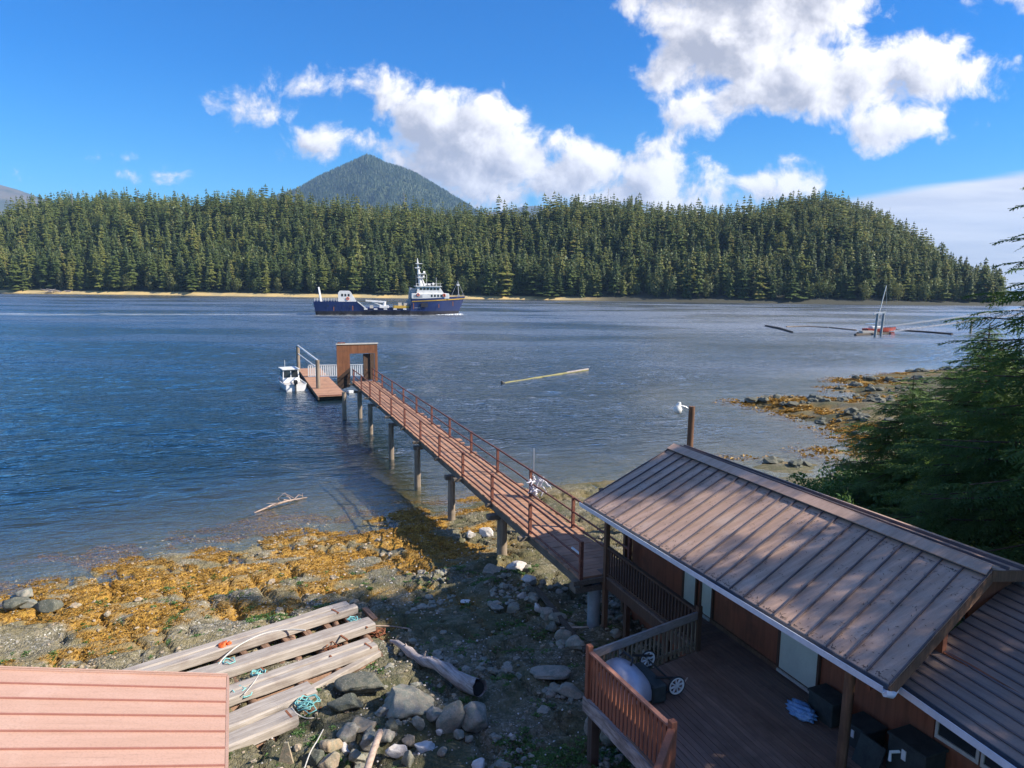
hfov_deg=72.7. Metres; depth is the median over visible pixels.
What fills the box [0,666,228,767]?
peach shed
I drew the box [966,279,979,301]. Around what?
spruce tree
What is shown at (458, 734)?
stone
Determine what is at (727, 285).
spruce tree
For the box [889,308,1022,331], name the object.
gangway
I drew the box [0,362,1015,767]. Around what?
beach ground
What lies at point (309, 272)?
spruce tree
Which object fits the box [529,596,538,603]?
stone
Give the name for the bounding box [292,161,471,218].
mountain
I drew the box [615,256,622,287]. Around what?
spruce tree
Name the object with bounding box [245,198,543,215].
distant hills
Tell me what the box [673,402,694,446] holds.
lamp pole
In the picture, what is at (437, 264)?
spruce tree
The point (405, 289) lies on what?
alder tree
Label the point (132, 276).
spruce tree
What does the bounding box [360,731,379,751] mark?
boulder
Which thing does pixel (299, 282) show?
spruce tree
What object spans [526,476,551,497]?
torn netting
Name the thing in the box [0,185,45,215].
distant hills
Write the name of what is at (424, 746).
boulder
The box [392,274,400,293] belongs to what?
spruce tree
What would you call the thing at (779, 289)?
alder tree
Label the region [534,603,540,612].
stone
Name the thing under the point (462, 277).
alder tree
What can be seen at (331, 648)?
rope tangle
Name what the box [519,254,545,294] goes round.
spruce tree
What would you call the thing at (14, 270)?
spruce tree
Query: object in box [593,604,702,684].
deck railing
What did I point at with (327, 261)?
spruce tree
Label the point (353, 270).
spruce tree
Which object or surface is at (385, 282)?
spruce tree
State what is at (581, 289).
spruce tree
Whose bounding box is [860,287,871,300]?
alder tree
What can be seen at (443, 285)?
spruce tree
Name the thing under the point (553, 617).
boulder
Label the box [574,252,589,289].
spruce tree
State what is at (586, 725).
boulder
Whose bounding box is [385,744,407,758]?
boulder
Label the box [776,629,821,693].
door
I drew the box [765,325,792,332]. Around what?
boom log
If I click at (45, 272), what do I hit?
spruce tree
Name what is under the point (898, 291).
alder tree
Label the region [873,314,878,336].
mooring piling
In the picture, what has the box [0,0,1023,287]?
sky
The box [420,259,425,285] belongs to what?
spruce tree
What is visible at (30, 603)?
stone
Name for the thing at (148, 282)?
alder tree
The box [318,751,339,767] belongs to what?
boulder
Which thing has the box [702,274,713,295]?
alder tree
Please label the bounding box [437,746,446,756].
stone
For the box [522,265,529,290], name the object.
spruce tree
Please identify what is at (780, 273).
spruce tree
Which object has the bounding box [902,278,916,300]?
spruce tree
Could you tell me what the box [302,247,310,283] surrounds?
spruce tree
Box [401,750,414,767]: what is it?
stone
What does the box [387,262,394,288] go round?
spruce tree
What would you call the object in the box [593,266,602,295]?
spruce tree
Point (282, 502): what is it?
drift branch
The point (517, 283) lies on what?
spruce tree
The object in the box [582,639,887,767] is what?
wooden deck
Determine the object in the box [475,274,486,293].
alder tree
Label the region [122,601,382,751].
timber raft
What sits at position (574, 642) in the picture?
boulder
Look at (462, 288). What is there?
alder tree
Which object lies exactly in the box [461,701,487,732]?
boulder
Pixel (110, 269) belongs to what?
spruce tree
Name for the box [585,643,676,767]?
deck railing
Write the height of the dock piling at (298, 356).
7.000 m
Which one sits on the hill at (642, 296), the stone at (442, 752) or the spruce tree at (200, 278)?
the spruce tree at (200, 278)
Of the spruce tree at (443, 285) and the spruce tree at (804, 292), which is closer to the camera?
the spruce tree at (804, 292)
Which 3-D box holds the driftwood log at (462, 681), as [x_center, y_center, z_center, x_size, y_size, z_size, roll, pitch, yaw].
[-2.062,7.142,18.058,0.423,0.688,4.025,-7,11,-41]
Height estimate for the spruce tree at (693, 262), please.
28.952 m
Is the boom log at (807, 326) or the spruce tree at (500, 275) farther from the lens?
the spruce tree at (500, 275)
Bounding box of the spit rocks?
[744,366,1023,485]
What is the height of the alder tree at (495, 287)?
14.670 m
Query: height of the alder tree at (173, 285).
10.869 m
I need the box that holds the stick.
[376,625,409,628]
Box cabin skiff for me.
[278,360,306,391]
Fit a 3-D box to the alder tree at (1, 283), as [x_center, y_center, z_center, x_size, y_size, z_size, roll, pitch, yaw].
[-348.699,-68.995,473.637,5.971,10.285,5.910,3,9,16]
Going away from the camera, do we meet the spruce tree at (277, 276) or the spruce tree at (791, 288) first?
the spruce tree at (791, 288)
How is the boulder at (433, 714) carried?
on the beach ground at (498, 698)
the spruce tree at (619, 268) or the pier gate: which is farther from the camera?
the spruce tree at (619, 268)
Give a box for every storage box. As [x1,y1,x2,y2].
[807,683,841,727]
[849,711,887,748]
[886,724,948,767]
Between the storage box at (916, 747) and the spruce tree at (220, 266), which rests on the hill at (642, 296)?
the spruce tree at (220, 266)
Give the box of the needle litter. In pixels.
[587,452,979,682]
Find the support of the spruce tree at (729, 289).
on the hill at (642, 296)
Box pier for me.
[342,368,632,627]
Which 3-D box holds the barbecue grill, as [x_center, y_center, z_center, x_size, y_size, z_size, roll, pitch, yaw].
[2.642,5.932,14.265,1.824,0.812,1.226,-5,10,-33]
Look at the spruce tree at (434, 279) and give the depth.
449.74 m
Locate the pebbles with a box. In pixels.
[0,507,661,767]
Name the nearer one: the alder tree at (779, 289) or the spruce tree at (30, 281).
the alder tree at (779, 289)
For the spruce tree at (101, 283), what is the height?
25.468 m
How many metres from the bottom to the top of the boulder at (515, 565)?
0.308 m
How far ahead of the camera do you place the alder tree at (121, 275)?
468.30 m
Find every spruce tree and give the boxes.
[0,246,10,284]
[0,260,8,287]
[2,265,9,286]
[4,254,25,289]
[20,249,32,283]
[20,269,29,289]
[27,263,34,285]
[32,249,41,281]
[36,247,50,287]
[47,253,65,287]
[48,252,54,280]
[55,251,62,278]
[66,262,74,286]
[66,268,75,290]
[73,255,85,284]
[77,272,84,288]
[85,270,91,288]
[88,259,99,285]
[94,244,108,280]
[95,255,105,290]
[104,260,110,289]
[106,249,123,290]
[108,256,112,277]
[123,249,139,289]
[131,250,145,286]
[145,251,157,288]
[147,254,160,287]
[157,254,167,291]
[165,261,174,288]
[174,249,186,290]
[182,256,204,290]
[191,254,205,284]
[196,265,205,289]
[203,245,215,286]
[203,253,217,288]
[204,267,210,290]
[217,251,225,286]
[217,269,223,287]
[224,261,235,285]
[225,271,229,290]
[228,266,234,290]
[233,266,246,288]
[245,261,252,289]
[249,248,261,289]
[255,259,262,288]
[261,250,271,284]
[262,270,269,292]
[272,264,277,286]
[276,262,283,285]
[287,265,294,287]
[295,253,304,289]
[295,261,303,292]
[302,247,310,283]
[306,260,311,289]
[311,263,318,286]
[316,255,326,288]
[317,258,329,290]
[325,259,330,285]
[326,263,333,291]
[339,258,345,285]
[340,248,369,291]
[340,270,349,290]
[347,257,359,293]
[359,253,370,290]
[368,257,379,292]
[375,256,384,289]
[380,262,390,291]
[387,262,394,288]
[392,266,401,288]
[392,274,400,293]
[400,269,409,290]
[409,265,416,287]
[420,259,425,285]
[421,248,432,285]
[431,271,436,285]
[433,248,442,285]
[441,259,447,287]
[444,257,453,293]
[461,252,468,289]
[464,252,476,291]
[480,256,494,295]
[482,252,493,290]
[491,253,498,281]
[495,254,514,295]
[495,256,504,292]
[513,253,522,293]
[518,251,530,288]
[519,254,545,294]
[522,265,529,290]
[541,264,561,296]
[549,257,556,294]
[552,272,564,295]
[555,251,566,290]
[564,254,576,294]
[565,259,579,293]
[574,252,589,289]
[579,273,585,297]
[580,262,588,292]
[586,264,595,294]
[588,262,600,290]
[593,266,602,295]
[607,267,614,292]
[610,254,620,295]
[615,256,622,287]
[620,275,626,296]
[625,270,637,293]
[644,267,651,291]
[654,265,658,293]
[657,266,664,292]
[672,248,693,290]
[678,265,684,293]
[680,255,693,297]
[686,249,697,290]
[690,254,704,297]
[702,265,707,286]
[712,268,719,296]
[717,249,727,293]
[723,267,735,294]
[726,273,734,296]
[730,267,735,293]
[731,261,751,297]
[733,262,746,296]
[735,254,747,292]
[745,267,750,293]
[750,257,767,298]
[750,272,755,292]
[761,265,771,297]
[764,263,772,290]
[766,266,776,299]
[775,258,783,292]
[781,262,806,299]
[797,273,813,298]
[809,255,818,287]
[814,269,823,295]
[820,376,946,514]
[825,267,830,290]
[833,272,848,297]
[841,267,848,292]
[842,266,857,298]
[853,254,880,292]
[853,324,1021,526]
[855,266,864,292]
[860,257,876,298]
[869,343,1023,562]
[871,257,894,294]
[878,271,886,298]
[881,187,1023,564]
[885,277,891,300]
[898,264,913,296]
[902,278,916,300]
[910,272,915,292]
[919,274,924,297]
[929,279,937,298]
[930,260,944,296]
[932,268,942,296]
[938,271,951,301]
[947,273,954,300]
[951,277,960,299]
[962,273,976,301]
[962,279,968,300]
[966,268,975,296]
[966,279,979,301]
[974,258,993,301]
[983,274,994,301]
[986,274,1000,301]
[996,269,1007,300]
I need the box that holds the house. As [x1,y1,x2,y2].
[579,443,1023,767]
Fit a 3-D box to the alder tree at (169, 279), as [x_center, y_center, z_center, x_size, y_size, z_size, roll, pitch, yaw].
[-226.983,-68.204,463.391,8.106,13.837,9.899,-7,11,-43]
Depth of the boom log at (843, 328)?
175.16 m
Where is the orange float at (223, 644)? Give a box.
[218,640,231,647]
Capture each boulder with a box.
[2,597,29,610]
[35,599,63,612]
[308,749,324,766]
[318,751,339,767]
[319,738,342,752]
[326,693,363,712]
[334,671,386,693]
[336,722,359,741]
[352,716,376,732]
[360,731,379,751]
[384,684,434,719]
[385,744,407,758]
[414,740,434,753]
[425,706,441,721]
[436,700,464,733]
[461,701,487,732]
[479,527,492,536]
[483,563,501,574]
[506,561,526,571]
[521,574,536,584]
[530,665,570,679]
[540,607,552,620]
[548,612,567,624]
[554,629,571,640]
[557,682,583,699]
[565,635,585,649]
[584,717,600,734]
[600,730,613,746]
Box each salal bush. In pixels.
[786,471,860,506]
[806,458,885,502]
[828,491,879,513]
[850,451,921,475]
[867,476,927,515]
[915,507,1012,558]
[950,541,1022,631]
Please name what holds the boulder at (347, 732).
on the beach ground at (498, 698)
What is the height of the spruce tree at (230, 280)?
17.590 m
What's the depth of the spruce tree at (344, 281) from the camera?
448.90 m
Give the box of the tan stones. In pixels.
[16,535,390,751]
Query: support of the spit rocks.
on the beach ground at (498, 698)
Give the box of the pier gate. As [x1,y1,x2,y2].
[335,342,377,388]
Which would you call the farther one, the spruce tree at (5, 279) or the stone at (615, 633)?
the spruce tree at (5, 279)
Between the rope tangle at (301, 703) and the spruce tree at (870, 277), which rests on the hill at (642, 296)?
the spruce tree at (870, 277)
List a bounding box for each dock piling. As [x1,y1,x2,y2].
[296,346,300,375]
[315,360,319,388]
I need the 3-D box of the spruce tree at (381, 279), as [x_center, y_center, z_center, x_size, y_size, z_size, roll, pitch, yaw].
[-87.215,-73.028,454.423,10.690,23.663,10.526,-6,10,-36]
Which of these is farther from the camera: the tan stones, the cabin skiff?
the cabin skiff
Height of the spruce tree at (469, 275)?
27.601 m
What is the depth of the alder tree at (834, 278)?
428.64 m
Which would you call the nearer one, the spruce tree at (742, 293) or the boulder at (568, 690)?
the boulder at (568, 690)
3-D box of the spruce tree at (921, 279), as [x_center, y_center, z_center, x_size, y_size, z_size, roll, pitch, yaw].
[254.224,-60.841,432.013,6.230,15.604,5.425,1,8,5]
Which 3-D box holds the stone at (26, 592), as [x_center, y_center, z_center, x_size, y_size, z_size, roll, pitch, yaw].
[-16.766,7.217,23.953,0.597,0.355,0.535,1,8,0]
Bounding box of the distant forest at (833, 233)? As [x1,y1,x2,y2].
[0,184,1008,301]
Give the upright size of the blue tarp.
0.284 m
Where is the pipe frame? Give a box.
[297,345,317,366]
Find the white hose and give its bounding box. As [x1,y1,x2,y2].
[218,629,305,663]
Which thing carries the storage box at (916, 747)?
on the wooden deck
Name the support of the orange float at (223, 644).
on the timber raft
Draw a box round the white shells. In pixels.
[237,549,653,765]
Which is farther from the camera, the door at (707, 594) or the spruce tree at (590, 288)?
the spruce tree at (590, 288)
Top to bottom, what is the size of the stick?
0.185 m
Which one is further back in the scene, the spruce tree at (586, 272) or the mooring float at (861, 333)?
the spruce tree at (586, 272)
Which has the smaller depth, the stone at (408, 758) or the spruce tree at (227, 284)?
the stone at (408, 758)
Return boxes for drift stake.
[364,729,382,767]
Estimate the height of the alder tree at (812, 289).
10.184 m
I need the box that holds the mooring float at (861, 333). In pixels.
[854,330,890,335]
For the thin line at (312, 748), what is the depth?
14.61 m
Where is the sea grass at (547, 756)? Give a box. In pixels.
[0,564,651,767]
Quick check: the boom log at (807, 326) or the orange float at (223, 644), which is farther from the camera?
the boom log at (807, 326)
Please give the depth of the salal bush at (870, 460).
35.15 m
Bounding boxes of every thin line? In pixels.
[291,708,313,718]
[304,729,323,767]
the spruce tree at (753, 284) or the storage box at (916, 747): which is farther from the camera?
the spruce tree at (753, 284)
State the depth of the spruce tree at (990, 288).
425.56 m
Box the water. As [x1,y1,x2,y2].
[0,288,1023,586]
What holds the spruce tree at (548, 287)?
on the hill at (642, 296)
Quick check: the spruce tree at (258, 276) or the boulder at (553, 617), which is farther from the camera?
the spruce tree at (258, 276)
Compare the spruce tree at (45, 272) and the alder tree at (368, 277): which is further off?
the spruce tree at (45, 272)
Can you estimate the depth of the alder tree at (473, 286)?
452.80 m
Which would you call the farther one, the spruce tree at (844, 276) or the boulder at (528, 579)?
the spruce tree at (844, 276)
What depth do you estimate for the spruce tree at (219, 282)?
462.39 m
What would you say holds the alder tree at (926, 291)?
on the hill at (642, 296)
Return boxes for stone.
[14,588,32,596]
[20,599,36,608]
[339,742,349,755]
[348,749,365,762]
[374,707,388,716]
[380,729,394,742]
[385,717,397,732]
[401,734,414,747]
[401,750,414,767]
[412,716,424,730]
[436,729,442,735]
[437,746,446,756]
[454,729,463,739]
[460,599,469,602]
[465,735,473,742]
[467,531,475,537]
[471,757,484,767]
[490,604,503,610]
[506,604,519,613]
[517,592,526,598]
[523,585,534,592]
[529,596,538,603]
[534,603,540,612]
[545,621,556,632]
[610,628,621,639]
[615,615,622,620]
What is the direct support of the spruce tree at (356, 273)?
on the hill at (642, 296)
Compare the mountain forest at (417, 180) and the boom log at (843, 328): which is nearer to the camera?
the boom log at (843, 328)
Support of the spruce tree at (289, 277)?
on the hill at (642, 296)
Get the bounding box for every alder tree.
[0,276,6,288]
[32,268,46,287]
[56,272,66,288]
[119,270,125,288]
[122,273,133,290]
[144,272,155,290]
[165,271,176,289]
[168,276,178,291]
[231,277,241,289]
[250,278,260,292]
[273,278,282,290]
[287,272,295,289]
[306,274,317,293]
[329,276,341,291]
[354,273,363,290]
[366,271,378,290]
[399,279,408,292]
[450,274,456,291]
[455,275,469,289]
[456,281,466,293]
[462,278,470,292]
[470,276,477,290]
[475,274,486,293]
[487,275,500,295]
[507,277,516,293]
[554,271,565,289]
[578,279,587,293]
[618,279,627,292]
[644,273,654,293]
[648,275,662,296]
[664,276,678,296]
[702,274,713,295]
[703,283,714,296]
[775,278,786,297]
[795,278,804,294]
[808,283,817,297]
[815,278,828,297]
[823,278,835,297]
[832,273,843,292]
[859,278,869,299]
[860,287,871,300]
[873,277,881,295]
[884,276,898,295]
[892,281,905,300]
[914,284,923,298]
[918,278,933,300]
[926,279,940,299]
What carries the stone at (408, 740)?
on the beach ground at (498, 698)
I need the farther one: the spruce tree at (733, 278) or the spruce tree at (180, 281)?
the spruce tree at (180, 281)
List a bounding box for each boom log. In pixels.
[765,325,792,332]
[786,326,827,327]
[829,327,856,330]
[896,329,952,334]
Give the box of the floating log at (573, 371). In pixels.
[501,368,588,383]
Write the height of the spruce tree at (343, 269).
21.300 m
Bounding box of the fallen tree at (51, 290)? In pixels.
[42,289,70,292]
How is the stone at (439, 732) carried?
on the beach ground at (498, 698)
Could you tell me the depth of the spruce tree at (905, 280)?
430.61 m
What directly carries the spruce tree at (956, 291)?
on the hill at (642, 296)
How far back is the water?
80.49 m
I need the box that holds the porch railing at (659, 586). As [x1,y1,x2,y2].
[607,546,702,641]
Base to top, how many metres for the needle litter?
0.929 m
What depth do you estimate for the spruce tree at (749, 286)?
434.97 m
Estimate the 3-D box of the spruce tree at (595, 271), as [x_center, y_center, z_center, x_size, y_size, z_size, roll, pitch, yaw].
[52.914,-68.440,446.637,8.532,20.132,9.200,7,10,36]
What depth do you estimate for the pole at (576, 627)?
19.94 m
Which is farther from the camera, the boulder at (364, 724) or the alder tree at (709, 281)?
the alder tree at (709, 281)
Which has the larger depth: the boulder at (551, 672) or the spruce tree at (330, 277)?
the spruce tree at (330, 277)
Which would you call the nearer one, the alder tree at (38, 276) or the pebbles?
the pebbles
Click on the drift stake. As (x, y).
(373, 749)
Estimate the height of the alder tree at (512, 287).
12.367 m
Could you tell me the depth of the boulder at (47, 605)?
22.45 m
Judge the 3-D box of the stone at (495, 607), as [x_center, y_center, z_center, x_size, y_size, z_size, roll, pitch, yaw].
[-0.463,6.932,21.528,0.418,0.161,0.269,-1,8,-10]
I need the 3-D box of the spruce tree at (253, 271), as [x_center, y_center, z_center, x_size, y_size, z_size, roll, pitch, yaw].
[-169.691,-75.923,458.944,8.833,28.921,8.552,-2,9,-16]
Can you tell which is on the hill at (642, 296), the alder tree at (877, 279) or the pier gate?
the alder tree at (877, 279)
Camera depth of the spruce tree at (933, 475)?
21.68 m
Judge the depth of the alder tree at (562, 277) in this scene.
448.67 m
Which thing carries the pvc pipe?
on the wooden deck
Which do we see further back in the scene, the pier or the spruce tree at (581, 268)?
the spruce tree at (581, 268)
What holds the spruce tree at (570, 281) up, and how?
on the hill at (642, 296)
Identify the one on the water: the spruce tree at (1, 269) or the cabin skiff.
the cabin skiff
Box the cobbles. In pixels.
[354,564,648,767]
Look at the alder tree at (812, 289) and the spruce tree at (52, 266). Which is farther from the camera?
the spruce tree at (52, 266)
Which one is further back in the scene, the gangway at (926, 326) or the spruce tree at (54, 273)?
the spruce tree at (54, 273)
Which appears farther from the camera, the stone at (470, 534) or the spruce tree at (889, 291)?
the spruce tree at (889, 291)
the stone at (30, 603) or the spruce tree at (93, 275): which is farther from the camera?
the spruce tree at (93, 275)
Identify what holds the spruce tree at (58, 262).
on the hill at (642, 296)
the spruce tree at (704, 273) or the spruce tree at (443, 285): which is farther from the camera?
the spruce tree at (443, 285)
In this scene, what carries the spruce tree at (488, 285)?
on the hill at (642, 296)
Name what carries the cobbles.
on the beach ground at (498, 698)
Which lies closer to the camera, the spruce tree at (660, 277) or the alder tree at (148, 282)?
the spruce tree at (660, 277)
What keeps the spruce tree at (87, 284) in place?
on the hill at (642, 296)
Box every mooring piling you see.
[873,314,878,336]
[880,313,884,334]
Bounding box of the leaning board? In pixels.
[851,732,886,767]
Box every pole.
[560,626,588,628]
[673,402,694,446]
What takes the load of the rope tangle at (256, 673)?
on the timber raft
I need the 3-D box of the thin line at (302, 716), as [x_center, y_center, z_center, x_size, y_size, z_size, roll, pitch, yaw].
[-4.697,7.600,16.251,0.350,0.386,0.922,6,10,34]
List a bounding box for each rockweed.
[0,498,509,667]
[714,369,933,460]
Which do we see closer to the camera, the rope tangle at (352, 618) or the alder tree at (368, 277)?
the rope tangle at (352, 618)
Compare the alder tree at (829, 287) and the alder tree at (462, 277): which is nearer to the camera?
the alder tree at (829, 287)
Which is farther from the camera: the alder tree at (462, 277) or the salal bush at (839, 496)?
the alder tree at (462, 277)
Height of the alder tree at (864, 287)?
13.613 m
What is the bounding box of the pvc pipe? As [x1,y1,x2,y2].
[888,750,900,761]
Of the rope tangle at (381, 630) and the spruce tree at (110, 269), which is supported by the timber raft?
the rope tangle at (381, 630)
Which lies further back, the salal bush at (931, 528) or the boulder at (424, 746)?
the salal bush at (931, 528)
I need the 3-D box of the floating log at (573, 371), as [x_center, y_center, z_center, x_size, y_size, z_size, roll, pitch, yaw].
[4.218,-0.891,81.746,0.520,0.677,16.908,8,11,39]
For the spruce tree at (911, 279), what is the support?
on the hill at (642, 296)
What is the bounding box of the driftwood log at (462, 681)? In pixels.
[389,640,486,696]
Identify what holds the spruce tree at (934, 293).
on the hill at (642, 296)
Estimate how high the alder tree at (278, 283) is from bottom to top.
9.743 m
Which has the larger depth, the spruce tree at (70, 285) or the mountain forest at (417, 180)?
the mountain forest at (417, 180)
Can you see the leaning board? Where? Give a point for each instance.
(869, 752)
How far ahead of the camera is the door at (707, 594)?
17.45 m
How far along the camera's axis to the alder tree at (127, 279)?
464.37 m
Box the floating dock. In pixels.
[300,368,346,400]
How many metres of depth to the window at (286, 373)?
70.02 m
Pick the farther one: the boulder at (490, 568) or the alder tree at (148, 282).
the alder tree at (148, 282)
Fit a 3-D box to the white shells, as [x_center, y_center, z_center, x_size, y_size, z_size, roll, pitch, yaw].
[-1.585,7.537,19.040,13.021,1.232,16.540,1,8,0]
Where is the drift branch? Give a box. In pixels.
[254,493,306,512]
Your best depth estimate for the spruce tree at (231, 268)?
464.07 m
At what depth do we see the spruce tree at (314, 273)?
452.21 m
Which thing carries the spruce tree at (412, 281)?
on the hill at (642, 296)
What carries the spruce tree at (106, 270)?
on the hill at (642, 296)
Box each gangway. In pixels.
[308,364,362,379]
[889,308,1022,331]
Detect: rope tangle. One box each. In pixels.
[218,657,235,663]
[232,685,251,697]
[250,669,265,675]
[294,694,320,713]
[324,641,341,650]
[346,616,360,621]
[367,627,385,636]
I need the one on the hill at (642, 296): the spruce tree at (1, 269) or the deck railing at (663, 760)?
the spruce tree at (1, 269)
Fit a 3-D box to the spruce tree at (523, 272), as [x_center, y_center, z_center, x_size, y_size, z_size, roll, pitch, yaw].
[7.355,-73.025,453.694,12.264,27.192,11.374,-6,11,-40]
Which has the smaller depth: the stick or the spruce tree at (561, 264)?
the stick
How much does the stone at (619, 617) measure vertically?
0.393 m
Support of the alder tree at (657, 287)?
on the hill at (642, 296)
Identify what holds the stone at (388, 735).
on the beach ground at (498, 698)
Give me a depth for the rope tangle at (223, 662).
17.88 m
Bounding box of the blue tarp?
[785,698,817,723]
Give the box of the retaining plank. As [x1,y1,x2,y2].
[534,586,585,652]
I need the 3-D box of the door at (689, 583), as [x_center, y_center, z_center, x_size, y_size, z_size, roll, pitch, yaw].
[4.645,4.681,18.038,0.057,2.120,0.610,-3,9,-21]
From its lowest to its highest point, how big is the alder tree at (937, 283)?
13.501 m
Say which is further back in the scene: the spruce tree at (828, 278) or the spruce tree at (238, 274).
the spruce tree at (238, 274)
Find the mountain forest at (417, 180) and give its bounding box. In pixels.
[263,154,486,216]
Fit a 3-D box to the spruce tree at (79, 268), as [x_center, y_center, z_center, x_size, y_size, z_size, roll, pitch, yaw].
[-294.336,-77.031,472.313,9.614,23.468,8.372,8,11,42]
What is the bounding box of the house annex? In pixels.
[882,582,1023,767]
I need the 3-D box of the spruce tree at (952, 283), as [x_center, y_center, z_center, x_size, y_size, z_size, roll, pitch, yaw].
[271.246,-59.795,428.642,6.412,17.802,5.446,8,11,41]
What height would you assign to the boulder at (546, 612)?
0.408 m
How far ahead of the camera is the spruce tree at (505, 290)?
445.56 m
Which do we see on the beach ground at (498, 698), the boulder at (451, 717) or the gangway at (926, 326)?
the boulder at (451, 717)
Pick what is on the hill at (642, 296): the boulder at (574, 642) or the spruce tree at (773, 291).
the spruce tree at (773, 291)
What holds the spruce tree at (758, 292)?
on the hill at (642, 296)
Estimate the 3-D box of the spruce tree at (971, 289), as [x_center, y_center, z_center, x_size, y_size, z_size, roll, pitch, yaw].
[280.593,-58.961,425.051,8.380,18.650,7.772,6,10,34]
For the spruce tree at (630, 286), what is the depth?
439.87 m
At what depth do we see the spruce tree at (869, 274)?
423.66 m
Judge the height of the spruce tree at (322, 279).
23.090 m
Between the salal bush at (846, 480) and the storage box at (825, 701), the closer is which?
the storage box at (825, 701)
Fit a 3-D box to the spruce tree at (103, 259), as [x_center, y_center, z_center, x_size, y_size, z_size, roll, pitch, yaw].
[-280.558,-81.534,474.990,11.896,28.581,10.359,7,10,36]
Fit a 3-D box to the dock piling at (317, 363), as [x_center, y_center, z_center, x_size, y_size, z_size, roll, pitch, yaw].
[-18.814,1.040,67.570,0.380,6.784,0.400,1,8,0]
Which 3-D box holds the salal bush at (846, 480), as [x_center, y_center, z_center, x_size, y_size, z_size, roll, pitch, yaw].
[15.645,4.380,30.995,4.936,2.266,4.294,1,8,0]
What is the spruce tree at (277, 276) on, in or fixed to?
on the hill at (642, 296)
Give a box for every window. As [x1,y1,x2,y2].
[284,371,290,377]
[291,370,297,376]
[934,720,979,764]
[980,752,1002,767]
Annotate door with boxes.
[363,353,374,379]
[681,571,698,606]
[699,581,714,621]
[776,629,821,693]
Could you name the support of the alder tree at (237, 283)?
on the hill at (642, 296)
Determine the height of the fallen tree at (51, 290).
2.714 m
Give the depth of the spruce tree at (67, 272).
469.01 m
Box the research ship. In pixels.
[312,258,464,314]
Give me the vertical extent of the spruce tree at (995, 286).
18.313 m
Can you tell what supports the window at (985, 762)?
in the house annex
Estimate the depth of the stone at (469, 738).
15.20 m
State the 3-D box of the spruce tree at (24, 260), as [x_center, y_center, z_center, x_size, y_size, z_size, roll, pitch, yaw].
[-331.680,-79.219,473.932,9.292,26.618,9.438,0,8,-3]
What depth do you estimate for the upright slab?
14.42 m
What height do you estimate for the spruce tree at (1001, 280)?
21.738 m
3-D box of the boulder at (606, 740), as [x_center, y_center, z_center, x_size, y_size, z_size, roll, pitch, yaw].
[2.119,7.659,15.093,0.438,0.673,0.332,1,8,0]
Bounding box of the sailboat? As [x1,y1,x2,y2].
[862,286,895,332]
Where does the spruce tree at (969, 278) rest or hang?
on the hill at (642, 296)
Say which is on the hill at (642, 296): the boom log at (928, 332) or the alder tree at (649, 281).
the alder tree at (649, 281)
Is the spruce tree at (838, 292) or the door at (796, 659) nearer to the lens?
the door at (796, 659)
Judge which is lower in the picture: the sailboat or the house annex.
the house annex
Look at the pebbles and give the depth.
22.60 m
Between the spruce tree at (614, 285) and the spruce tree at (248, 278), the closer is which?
the spruce tree at (614, 285)
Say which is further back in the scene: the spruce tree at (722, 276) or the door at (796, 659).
the spruce tree at (722, 276)
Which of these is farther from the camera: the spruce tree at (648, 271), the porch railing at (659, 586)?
the spruce tree at (648, 271)
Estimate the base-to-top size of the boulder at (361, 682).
0.313 m
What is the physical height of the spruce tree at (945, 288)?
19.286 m
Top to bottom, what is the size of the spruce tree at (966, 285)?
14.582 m
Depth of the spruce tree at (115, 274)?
464.23 m
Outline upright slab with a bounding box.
[279,742,293,763]
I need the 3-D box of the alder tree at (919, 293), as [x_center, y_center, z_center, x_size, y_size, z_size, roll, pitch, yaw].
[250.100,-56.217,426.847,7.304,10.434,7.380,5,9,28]
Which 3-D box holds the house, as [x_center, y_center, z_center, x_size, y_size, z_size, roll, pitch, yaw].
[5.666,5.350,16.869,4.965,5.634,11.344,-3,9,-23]
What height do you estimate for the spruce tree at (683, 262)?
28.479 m
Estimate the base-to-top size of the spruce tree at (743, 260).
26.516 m
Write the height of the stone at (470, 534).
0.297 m
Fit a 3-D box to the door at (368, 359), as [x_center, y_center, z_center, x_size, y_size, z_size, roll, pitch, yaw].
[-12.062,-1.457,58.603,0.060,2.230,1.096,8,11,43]
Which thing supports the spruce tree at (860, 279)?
on the hill at (642, 296)
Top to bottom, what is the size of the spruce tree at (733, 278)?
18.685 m
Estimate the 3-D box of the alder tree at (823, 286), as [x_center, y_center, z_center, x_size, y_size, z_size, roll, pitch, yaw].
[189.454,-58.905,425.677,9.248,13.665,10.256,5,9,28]
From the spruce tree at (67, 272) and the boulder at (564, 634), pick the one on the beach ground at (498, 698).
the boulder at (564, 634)
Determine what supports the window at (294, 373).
in the cabin skiff
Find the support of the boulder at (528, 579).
on the beach ground at (498, 698)
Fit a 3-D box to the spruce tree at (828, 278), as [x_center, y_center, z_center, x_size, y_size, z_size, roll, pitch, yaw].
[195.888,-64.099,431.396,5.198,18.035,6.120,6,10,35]
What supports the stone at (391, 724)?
on the beach ground at (498, 698)
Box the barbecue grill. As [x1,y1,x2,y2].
[602,650,687,704]
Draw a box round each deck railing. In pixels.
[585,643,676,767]
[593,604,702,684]
[654,727,674,767]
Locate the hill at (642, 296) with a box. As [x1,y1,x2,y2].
[0,221,1023,305]
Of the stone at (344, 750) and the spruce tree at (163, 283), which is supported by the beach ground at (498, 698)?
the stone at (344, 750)
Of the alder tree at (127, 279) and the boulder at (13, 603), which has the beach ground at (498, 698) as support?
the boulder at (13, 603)

